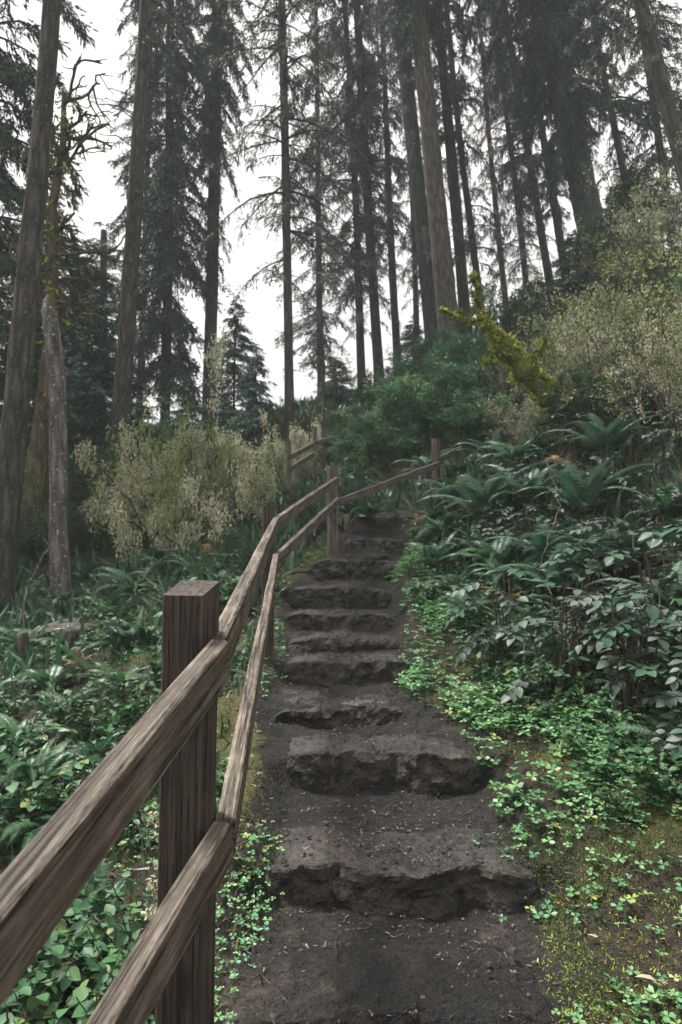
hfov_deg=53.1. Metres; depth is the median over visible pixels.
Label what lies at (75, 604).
fern
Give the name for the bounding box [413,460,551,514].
fern
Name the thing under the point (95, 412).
young conifer
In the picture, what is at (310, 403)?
leafy shrub
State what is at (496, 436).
fern
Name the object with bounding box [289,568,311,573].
rock
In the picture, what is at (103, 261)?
conifer tree
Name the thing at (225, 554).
fern
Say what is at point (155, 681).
fern
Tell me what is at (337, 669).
stone step
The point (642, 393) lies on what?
leathery leaved plant
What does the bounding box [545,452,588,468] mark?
fern
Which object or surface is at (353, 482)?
leafy shrub
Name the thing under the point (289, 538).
fern
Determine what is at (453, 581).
fern
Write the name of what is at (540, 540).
fern
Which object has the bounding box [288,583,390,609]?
stone step
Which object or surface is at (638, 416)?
green leafy plant
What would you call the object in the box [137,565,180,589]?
green leafy plant
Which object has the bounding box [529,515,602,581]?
leathery leaved plant
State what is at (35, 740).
green leafy plant
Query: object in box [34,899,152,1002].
green leafy plant
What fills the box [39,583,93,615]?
green leafy plant
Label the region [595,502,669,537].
leathery leaved plant
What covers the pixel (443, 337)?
leafy shrub
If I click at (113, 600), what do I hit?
fern
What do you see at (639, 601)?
fern
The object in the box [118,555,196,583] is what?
fern
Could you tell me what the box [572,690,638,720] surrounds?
green leafy plant
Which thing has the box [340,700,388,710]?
rock
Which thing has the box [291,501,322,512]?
fern
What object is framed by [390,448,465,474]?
fern
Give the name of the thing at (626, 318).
twiggy shrub
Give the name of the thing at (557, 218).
conifer tree
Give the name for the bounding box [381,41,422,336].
conifer tree
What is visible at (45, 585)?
fern
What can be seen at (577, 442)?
green leafy plant
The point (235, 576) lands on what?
green leafy plant
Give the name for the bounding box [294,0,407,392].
conifer tree
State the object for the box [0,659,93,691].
fern
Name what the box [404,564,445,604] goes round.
green leafy plant
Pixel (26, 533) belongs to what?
leafy shrub
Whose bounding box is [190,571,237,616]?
green leafy plant
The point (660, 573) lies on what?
green leafy plant
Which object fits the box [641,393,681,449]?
leathery leaved plant
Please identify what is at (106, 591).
green leafy plant
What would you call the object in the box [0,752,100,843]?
green leafy plant
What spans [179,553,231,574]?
green leafy plant
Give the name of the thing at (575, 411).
leathery leaved plant
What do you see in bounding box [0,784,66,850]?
fern
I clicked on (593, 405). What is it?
leathery leaved plant
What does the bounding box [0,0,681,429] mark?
sky
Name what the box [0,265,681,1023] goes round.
ground
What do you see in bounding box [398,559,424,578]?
green leafy plant
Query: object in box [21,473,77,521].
leafy shrub
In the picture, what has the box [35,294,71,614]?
broken dead tree
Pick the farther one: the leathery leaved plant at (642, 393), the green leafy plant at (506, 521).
the leathery leaved plant at (642, 393)
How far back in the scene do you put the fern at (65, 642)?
6.95 m
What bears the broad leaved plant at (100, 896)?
on the ground at (316, 923)
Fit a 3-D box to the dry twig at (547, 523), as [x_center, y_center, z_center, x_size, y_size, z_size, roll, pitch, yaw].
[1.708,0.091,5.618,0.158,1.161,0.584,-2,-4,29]
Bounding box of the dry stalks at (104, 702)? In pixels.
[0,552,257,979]
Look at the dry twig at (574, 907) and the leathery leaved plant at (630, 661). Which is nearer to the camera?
the dry twig at (574, 907)
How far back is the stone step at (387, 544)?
8.48 m
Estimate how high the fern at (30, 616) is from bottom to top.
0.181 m
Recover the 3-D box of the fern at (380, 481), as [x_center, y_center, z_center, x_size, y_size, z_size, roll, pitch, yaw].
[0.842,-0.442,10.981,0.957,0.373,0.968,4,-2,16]
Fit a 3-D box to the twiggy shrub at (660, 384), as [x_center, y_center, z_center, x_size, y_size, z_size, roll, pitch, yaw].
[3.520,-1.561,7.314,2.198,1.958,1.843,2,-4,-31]
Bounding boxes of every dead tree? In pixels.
[0,52,137,559]
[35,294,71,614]
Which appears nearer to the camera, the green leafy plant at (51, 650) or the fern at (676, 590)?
the fern at (676, 590)
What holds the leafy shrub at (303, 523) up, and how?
on the ground at (316, 923)
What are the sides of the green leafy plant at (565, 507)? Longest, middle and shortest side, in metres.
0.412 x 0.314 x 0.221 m
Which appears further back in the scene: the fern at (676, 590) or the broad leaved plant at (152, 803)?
the fern at (676, 590)
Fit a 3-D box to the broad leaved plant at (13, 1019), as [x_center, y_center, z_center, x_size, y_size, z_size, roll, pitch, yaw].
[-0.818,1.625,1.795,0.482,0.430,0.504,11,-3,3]
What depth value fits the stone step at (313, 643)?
5.49 m
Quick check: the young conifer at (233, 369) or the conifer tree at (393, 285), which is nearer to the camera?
the young conifer at (233, 369)
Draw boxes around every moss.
[214,532,344,1023]
[393,481,681,1023]
[469,725,681,1023]
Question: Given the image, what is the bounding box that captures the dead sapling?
[303,337,354,474]
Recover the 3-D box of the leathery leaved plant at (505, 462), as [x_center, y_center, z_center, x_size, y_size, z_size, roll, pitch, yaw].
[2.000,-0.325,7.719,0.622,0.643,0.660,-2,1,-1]
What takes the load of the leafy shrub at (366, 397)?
on the ground at (316, 923)
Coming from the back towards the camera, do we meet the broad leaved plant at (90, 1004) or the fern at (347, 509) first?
the fern at (347, 509)
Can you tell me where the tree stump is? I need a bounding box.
[41,615,125,648]
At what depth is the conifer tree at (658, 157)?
22.84 m
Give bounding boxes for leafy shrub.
[17,489,100,560]
[20,496,119,555]
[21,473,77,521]
[22,450,116,519]
[68,437,172,512]
[143,415,195,467]
[166,421,241,472]
[216,523,281,565]
[240,399,298,439]
[276,392,371,444]
[276,478,339,525]
[291,501,338,534]
[307,406,363,460]
[310,470,379,503]
[331,356,417,417]
[375,336,439,389]
[400,319,485,363]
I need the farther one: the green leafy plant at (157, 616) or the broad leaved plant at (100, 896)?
the green leafy plant at (157, 616)
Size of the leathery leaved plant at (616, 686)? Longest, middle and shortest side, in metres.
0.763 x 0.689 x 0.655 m
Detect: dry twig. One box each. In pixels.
[9,683,58,754]
[17,529,59,623]
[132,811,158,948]
[217,911,294,1023]
[532,458,560,592]
[555,882,595,926]
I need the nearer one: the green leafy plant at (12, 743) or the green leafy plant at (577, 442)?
the green leafy plant at (12, 743)
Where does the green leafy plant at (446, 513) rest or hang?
on the ground at (316, 923)
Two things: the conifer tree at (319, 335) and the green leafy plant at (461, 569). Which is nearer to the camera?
the green leafy plant at (461, 569)
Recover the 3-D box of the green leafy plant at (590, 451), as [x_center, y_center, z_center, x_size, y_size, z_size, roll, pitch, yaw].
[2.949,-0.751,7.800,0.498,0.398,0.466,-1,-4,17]
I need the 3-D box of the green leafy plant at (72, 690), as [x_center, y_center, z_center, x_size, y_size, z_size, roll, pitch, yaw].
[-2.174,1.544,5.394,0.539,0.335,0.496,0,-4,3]
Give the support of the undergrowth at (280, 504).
on the ground at (316, 923)
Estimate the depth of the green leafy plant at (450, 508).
8.27 m
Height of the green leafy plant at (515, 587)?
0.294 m
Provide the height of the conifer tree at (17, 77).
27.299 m
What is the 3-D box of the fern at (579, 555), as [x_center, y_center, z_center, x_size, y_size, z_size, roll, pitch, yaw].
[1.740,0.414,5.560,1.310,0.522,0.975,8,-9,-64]
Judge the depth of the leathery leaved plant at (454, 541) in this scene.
7.03 m
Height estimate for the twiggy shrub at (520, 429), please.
1.958 m
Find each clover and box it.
[1,564,296,1011]
[149,548,326,1023]
[385,511,681,850]
[471,778,681,1023]
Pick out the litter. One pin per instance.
(447, 932)
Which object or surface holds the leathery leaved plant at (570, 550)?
on the ground at (316, 923)
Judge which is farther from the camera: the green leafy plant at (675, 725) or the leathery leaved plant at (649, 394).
the leathery leaved plant at (649, 394)
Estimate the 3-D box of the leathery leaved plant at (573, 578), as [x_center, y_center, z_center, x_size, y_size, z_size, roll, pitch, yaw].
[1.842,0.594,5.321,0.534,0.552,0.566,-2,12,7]
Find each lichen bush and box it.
[70,380,239,566]
[76,439,178,544]
[149,326,279,552]
[259,395,323,491]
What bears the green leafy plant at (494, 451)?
on the ground at (316, 923)
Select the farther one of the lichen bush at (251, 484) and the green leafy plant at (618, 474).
the lichen bush at (251, 484)
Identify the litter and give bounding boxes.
[129,528,663,1023]
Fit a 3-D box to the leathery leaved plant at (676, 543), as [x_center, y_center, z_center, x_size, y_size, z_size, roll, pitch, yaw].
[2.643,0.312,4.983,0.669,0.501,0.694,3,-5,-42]
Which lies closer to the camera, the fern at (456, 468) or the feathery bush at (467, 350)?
the fern at (456, 468)
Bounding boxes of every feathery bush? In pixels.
[320,413,398,472]
[331,405,445,481]
[348,373,448,463]
[389,347,477,413]
[390,348,487,439]
[428,328,530,398]
[428,382,516,449]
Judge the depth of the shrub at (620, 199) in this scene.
16.79 m
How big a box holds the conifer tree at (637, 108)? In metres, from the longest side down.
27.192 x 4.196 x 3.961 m
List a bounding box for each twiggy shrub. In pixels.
[451,267,553,353]
[461,286,586,412]
[480,350,606,461]
[487,284,639,413]
[513,284,630,398]
[519,248,681,410]
[524,360,644,459]
[536,238,681,423]
[543,258,681,396]
[548,173,681,304]
[549,259,661,396]
[553,170,681,380]
[556,302,681,443]
[568,272,681,372]
[581,131,681,302]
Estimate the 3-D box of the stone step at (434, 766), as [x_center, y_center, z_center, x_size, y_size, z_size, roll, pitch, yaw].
[0.218,1.383,3.712,1.000,0.297,0.532,0,-4,0]
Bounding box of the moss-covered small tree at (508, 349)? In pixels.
[438,270,575,428]
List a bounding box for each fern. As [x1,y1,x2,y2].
[0,620,24,634]
[0,624,65,663]
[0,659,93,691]
[0,672,33,710]
[0,713,84,760]
[0,738,87,788]
[0,773,23,794]
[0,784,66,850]
[0,827,38,862]
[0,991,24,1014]
[3,776,69,800]
[4,606,49,620]
[20,689,106,723]
[27,580,79,598]
[29,623,92,653]
[32,814,127,832]
[36,687,101,719]
[42,591,82,603]
[52,598,93,609]
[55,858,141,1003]
[58,729,126,767]
[61,650,104,668]
[66,587,138,616]
[70,558,107,583]
[79,622,160,656]
[82,661,146,698]
[86,564,158,596]
[88,593,146,617]
[90,573,137,588]
[95,616,132,629]
[99,619,161,642]
[112,545,178,567]
[112,582,148,593]
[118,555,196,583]
[120,673,154,681]
[127,809,146,830]
[133,576,177,594]
[145,672,160,693]
[161,553,225,579]
[191,539,226,553]
[200,548,247,563]
[200,566,232,583]
[217,561,249,576]
[219,592,261,611]
[221,549,276,569]
[234,639,250,666]
[276,535,291,544]
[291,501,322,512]
[325,498,407,525]
[338,464,391,480]
[338,503,370,515]
[362,471,415,489]
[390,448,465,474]
[402,509,480,541]
[402,528,473,563]
[403,511,425,526]
[410,478,500,499]
[412,507,447,521]
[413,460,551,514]
[421,568,477,586]
[422,458,480,474]
[429,585,503,624]
[437,531,552,577]
[451,426,520,463]
[453,528,493,552]
[460,551,549,590]
[468,462,586,502]
[468,618,511,637]
[472,435,552,465]
[479,587,527,602]
[480,517,610,560]
[488,607,566,637]
[492,532,620,589]
[512,640,573,663]
[513,459,651,511]
[531,530,665,565]
[540,413,668,453]
[544,617,599,635]
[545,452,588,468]
[557,523,681,560]
[567,592,681,647]
[583,561,681,609]
[602,483,681,518]
[610,705,681,745]
[616,589,670,615]
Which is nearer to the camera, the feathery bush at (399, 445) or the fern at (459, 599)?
the fern at (459, 599)
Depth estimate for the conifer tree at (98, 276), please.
21.34 m
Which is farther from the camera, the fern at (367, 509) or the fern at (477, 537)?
the fern at (367, 509)
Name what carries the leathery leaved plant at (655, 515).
on the ground at (316, 923)
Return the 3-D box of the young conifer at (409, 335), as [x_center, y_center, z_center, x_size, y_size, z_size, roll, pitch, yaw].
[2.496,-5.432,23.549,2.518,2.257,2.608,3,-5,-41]
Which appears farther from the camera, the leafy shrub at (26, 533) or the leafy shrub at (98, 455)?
the leafy shrub at (98, 455)
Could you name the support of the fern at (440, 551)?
on the ground at (316, 923)
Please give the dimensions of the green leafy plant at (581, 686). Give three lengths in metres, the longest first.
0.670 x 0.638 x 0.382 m
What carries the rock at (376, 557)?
on the ground at (316, 923)
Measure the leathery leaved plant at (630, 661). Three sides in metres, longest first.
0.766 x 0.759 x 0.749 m
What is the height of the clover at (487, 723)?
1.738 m
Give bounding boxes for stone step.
[216,937,554,1023]
[265,826,537,917]
[275,694,404,728]
[282,653,409,686]
[287,609,394,633]
[287,633,399,653]
[287,733,480,796]
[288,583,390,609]
[313,558,399,580]
[345,537,405,552]
[373,515,415,523]
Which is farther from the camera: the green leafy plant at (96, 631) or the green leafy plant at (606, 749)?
the green leafy plant at (96, 631)
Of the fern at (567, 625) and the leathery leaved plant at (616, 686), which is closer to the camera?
the leathery leaved plant at (616, 686)
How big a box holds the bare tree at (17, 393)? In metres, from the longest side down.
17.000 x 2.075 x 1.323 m
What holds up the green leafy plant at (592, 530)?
on the ground at (316, 923)
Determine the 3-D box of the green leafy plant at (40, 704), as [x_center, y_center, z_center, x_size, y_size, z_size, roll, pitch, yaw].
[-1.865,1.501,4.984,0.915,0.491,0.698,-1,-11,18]
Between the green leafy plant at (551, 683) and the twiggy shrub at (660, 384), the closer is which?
the green leafy plant at (551, 683)
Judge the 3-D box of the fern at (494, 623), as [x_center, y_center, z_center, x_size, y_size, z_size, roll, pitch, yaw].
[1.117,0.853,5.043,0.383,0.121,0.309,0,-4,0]
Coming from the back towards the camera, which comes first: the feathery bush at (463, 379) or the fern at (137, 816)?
the feathery bush at (463, 379)
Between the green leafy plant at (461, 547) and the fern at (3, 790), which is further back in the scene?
the green leafy plant at (461, 547)
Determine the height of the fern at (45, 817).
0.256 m
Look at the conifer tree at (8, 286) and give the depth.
25.27 m
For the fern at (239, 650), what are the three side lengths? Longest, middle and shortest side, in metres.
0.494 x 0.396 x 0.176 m
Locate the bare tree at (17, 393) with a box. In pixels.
[0,0,60,613]
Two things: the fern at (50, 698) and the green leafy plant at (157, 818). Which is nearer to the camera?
the green leafy plant at (157, 818)
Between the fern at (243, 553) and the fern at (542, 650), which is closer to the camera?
the fern at (542, 650)
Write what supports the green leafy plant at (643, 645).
on the ground at (316, 923)
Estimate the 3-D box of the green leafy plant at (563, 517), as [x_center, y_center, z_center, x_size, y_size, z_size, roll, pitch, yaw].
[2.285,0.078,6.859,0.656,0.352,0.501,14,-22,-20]
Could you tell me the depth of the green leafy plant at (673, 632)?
4.13 m
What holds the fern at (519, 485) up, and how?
on the ground at (316, 923)
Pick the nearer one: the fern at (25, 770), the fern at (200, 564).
the fern at (25, 770)
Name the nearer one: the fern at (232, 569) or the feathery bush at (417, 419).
the fern at (232, 569)
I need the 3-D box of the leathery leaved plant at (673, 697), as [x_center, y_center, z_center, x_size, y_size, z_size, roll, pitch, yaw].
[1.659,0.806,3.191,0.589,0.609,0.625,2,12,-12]
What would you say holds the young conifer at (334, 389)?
on the ground at (316, 923)
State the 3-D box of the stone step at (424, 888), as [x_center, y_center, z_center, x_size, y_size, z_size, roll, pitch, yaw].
[0.226,1.495,2.808,1.040,0.288,0.519,0,-4,0]
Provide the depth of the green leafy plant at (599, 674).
4.01 m
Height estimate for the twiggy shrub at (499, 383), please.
2.394 m
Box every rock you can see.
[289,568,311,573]
[321,557,348,565]
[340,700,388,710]
[359,555,389,563]
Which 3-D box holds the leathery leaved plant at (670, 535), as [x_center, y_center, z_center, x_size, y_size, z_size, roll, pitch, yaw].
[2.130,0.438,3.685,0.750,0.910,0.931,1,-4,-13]
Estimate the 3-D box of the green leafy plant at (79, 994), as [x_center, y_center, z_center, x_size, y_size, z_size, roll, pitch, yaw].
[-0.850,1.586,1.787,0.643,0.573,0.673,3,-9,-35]
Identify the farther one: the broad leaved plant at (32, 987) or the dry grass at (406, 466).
the dry grass at (406, 466)
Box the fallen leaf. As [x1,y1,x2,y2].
[635,974,665,984]
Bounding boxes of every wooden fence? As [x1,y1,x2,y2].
[0,438,462,1023]
[286,414,362,496]
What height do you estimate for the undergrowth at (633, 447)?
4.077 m
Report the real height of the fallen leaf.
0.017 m
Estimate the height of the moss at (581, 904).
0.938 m
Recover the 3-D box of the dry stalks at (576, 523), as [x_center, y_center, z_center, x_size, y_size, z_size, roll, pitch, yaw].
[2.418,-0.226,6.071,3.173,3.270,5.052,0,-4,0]
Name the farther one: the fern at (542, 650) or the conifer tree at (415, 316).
the conifer tree at (415, 316)
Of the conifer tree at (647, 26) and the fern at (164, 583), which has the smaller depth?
the fern at (164, 583)
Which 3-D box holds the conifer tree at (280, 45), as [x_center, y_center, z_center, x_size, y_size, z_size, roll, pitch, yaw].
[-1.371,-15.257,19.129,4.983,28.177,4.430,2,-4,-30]
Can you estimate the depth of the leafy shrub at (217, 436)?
18.03 m
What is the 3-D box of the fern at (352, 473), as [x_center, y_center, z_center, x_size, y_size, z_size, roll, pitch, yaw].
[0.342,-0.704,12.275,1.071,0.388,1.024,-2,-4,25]
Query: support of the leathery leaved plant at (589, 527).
on the ground at (316, 923)
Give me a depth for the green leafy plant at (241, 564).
8.38 m
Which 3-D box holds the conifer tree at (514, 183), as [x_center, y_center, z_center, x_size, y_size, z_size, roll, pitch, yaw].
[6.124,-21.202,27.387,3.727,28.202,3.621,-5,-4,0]
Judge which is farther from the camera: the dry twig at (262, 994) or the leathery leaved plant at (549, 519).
the leathery leaved plant at (549, 519)
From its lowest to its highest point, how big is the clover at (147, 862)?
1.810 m
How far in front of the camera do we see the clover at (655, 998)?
2.44 m
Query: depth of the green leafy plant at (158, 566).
8.50 m
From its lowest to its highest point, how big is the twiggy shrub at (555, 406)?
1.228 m
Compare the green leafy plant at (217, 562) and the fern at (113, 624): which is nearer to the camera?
the fern at (113, 624)
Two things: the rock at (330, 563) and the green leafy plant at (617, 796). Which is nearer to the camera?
the green leafy plant at (617, 796)
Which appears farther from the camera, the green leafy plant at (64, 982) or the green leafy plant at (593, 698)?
the green leafy plant at (593, 698)
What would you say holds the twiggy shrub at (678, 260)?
on the ground at (316, 923)
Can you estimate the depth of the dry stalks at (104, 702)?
5.14 m
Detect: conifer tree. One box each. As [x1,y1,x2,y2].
[0,0,108,489]
[0,182,102,447]
[0,235,152,439]
[63,221,151,438]
[75,0,210,498]
[99,0,232,429]
[101,8,165,433]
[175,0,264,432]
[194,0,374,462]
[268,0,367,395]
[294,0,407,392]
[314,0,406,388]
[362,0,414,373]
[365,0,462,367]
[369,0,464,360]
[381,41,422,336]
[396,1,486,343]
[433,0,511,333]
[450,0,639,245]
[460,0,567,300]
[464,0,533,320]
[471,0,561,292]
[493,0,572,274]
[552,0,681,263]
[560,0,681,192]
[588,0,681,252]
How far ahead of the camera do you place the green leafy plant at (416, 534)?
7.86 m
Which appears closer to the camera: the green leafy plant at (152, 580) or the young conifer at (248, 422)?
the green leafy plant at (152, 580)
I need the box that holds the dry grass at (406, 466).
[186,337,681,578]
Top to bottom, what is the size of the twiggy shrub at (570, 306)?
2.510 m
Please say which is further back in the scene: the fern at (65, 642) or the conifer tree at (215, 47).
the conifer tree at (215, 47)
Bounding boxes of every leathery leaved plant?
[434,521,472,568]
[439,566,558,667]
[459,509,505,561]
[469,498,511,539]
[491,506,555,566]
[495,453,538,506]
[495,577,647,703]
[499,503,567,563]
[511,546,638,632]
[523,475,581,526]
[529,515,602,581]
[535,595,630,677]
[536,407,585,455]
[536,518,576,559]
[545,549,605,620]
[547,421,591,463]
[555,385,610,433]
[562,450,623,504]
[562,517,647,592]
[568,574,681,699]
[570,590,681,723]
[576,527,681,652]
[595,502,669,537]
[600,467,653,523]
[601,457,638,500]
[602,499,681,585]
[602,543,649,568]
[622,382,662,410]
[631,383,674,422]
[633,618,681,759]
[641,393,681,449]
[645,486,681,533]
[653,527,681,645]
[657,532,681,566]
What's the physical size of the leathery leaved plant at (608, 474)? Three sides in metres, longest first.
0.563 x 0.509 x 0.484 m
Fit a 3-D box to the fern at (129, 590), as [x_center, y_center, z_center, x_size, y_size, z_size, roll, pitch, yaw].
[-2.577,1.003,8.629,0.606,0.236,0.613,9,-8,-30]
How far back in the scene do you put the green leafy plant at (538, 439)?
8.63 m
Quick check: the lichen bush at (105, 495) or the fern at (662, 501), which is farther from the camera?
the lichen bush at (105, 495)
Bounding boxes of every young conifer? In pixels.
[24,290,172,487]
[86,395,171,471]
[149,375,204,460]
[185,296,275,459]
[224,343,288,470]
[307,356,356,407]
[374,320,425,385]
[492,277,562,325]
[523,229,639,318]
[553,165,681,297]
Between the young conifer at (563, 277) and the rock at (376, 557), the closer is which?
the rock at (376, 557)
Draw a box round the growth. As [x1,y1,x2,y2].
[1,518,354,1022]
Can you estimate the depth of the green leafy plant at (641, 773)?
2.91 m
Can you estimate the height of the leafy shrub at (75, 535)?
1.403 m
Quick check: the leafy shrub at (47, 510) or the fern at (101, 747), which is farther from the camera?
the leafy shrub at (47, 510)
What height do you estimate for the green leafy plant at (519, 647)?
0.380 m
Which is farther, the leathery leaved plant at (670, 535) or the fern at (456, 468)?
the fern at (456, 468)
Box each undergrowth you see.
[0,248,681,693]
[0,533,298,1023]
[429,382,681,770]
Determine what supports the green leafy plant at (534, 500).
on the ground at (316, 923)
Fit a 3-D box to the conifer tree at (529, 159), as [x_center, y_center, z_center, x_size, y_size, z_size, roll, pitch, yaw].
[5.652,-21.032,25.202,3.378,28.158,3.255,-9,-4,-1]
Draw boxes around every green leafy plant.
[0,683,35,718]
[0,717,59,785]
[0,719,40,770]
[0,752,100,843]
[3,986,97,1023]
[21,685,157,742]
[21,871,143,1001]
[29,684,98,723]
[31,631,98,668]
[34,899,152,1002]
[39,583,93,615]
[54,682,160,738]
[56,609,84,621]
[72,606,104,622]
[80,588,152,628]
[83,665,161,721]
[84,609,142,643]
[87,574,113,602]
[92,677,160,714]
[103,619,159,654]
[130,779,223,848]
[132,645,161,692]
[134,575,191,601]
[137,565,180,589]
[142,611,161,651]
[144,566,202,616]
[149,556,189,585]
[173,565,217,580]
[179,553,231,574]
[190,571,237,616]
[219,562,240,590]
[224,549,255,573]
[259,572,293,592]
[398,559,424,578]
[401,522,437,541]
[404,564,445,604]
[424,491,450,511]
[429,567,458,593]
[432,501,454,519]
[436,558,471,577]
[439,505,472,530]
[439,537,473,565]
[450,638,560,703]
[455,600,499,629]
[470,560,514,587]
[486,576,531,599]
[489,444,521,466]
[493,518,543,539]
[497,632,558,663]
[503,630,585,690]
[515,428,550,455]
[516,489,554,513]
[527,655,590,697]
[533,650,650,716]
[542,498,587,528]
[545,710,618,751]
[547,642,639,687]
[548,713,641,791]
[557,502,593,515]
[560,619,616,668]
[565,434,620,457]
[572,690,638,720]
[576,429,621,461]
[576,525,606,539]
[579,775,672,821]
[588,623,669,669]
[592,698,670,751]
[602,463,634,484]
[605,731,681,797]
[625,407,651,426]
[647,562,677,585]
[648,667,681,712]
[651,630,680,653]
[657,687,681,735]
[658,607,677,634]
[659,635,681,679]
[662,580,681,615]
[663,740,681,783]
[665,530,681,557]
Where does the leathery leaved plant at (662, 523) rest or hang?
on the ground at (316, 923)
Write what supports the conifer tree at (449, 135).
on the ground at (316, 923)
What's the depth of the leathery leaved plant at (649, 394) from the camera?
7.76 m
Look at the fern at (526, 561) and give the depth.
5.79 m
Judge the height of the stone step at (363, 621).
0.290 m
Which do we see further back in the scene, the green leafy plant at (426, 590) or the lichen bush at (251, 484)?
the lichen bush at (251, 484)
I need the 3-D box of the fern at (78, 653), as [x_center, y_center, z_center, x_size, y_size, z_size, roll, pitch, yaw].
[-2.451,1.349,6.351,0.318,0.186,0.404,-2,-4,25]
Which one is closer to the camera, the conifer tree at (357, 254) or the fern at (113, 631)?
the fern at (113, 631)
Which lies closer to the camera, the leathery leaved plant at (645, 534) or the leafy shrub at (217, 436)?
the leathery leaved plant at (645, 534)
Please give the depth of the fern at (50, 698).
5.27 m
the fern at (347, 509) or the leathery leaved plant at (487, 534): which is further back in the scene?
the fern at (347, 509)
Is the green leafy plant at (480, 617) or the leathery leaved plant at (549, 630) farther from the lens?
the green leafy plant at (480, 617)
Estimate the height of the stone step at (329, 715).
0.226 m
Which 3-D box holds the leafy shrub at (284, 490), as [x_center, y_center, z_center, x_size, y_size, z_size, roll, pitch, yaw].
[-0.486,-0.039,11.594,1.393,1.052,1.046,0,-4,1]
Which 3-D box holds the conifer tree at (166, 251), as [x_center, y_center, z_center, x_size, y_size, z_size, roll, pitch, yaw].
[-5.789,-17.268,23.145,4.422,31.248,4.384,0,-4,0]
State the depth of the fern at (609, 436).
7.53 m
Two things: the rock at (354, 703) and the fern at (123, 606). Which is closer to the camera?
the rock at (354, 703)
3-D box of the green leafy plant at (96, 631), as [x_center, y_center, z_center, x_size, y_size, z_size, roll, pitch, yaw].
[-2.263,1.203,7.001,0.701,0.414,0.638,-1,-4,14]
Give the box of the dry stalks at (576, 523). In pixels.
[425,379,681,752]
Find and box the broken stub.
[17,632,30,662]
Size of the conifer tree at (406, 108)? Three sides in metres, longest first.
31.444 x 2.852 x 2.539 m
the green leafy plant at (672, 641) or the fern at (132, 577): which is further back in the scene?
the fern at (132, 577)
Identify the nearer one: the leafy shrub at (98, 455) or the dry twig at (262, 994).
the dry twig at (262, 994)
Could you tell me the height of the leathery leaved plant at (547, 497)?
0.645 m
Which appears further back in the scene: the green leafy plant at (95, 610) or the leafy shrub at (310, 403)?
the leafy shrub at (310, 403)
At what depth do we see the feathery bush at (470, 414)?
12.38 m
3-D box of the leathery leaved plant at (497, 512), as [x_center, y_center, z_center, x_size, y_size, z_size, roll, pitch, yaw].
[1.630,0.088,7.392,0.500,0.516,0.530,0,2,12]
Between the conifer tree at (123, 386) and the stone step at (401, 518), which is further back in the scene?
the conifer tree at (123, 386)
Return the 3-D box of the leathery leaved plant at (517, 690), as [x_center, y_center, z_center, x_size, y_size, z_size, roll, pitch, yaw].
[1.343,0.785,3.995,0.879,0.794,0.755,1,-4,9]
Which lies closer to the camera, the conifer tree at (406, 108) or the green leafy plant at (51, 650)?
the green leafy plant at (51, 650)
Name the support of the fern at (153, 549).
on the ground at (316, 923)
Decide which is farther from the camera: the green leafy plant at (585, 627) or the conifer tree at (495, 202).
the conifer tree at (495, 202)
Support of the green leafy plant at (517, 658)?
on the ground at (316, 923)
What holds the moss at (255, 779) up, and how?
on the ground at (316, 923)
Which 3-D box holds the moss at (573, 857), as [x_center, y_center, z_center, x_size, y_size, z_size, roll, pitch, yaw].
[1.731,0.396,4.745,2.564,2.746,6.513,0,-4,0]
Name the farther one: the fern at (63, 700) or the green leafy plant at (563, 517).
the green leafy plant at (563, 517)
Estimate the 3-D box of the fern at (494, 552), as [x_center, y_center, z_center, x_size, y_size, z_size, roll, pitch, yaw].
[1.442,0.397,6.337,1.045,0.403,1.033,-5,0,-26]
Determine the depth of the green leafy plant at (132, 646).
6.25 m
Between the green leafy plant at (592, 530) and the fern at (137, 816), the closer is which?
the fern at (137, 816)
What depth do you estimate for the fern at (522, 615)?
4.88 m
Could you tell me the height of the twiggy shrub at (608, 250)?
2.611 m
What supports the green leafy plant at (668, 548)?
on the ground at (316, 923)
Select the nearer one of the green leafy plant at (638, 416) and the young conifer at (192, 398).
the green leafy plant at (638, 416)
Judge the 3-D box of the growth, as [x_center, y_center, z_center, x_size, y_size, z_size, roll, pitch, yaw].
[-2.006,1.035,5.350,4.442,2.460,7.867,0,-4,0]
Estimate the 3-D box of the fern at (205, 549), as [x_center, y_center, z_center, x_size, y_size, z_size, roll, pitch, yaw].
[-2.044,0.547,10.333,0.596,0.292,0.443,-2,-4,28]
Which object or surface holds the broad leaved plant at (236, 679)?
on the ground at (316, 923)
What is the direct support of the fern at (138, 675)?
on the ground at (316, 923)
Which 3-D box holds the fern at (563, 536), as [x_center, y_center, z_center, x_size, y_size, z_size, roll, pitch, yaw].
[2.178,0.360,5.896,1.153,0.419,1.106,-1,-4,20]
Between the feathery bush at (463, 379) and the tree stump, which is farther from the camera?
the feathery bush at (463, 379)
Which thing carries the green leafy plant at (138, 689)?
on the ground at (316, 923)
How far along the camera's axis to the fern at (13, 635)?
7.11 m
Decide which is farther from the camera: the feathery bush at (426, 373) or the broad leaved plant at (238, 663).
the feathery bush at (426, 373)
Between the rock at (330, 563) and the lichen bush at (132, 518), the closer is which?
the rock at (330, 563)
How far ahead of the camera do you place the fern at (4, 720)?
4.98 m
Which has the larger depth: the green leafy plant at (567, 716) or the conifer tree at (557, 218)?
the conifer tree at (557, 218)
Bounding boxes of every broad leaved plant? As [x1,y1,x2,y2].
[0,882,126,1023]
[0,1012,28,1023]
[8,1009,85,1023]
[34,931,154,1023]
[49,878,156,975]
[115,798,158,849]
[146,758,227,818]
[217,666,243,699]
[230,652,249,673]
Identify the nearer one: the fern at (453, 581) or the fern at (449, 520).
the fern at (453, 581)

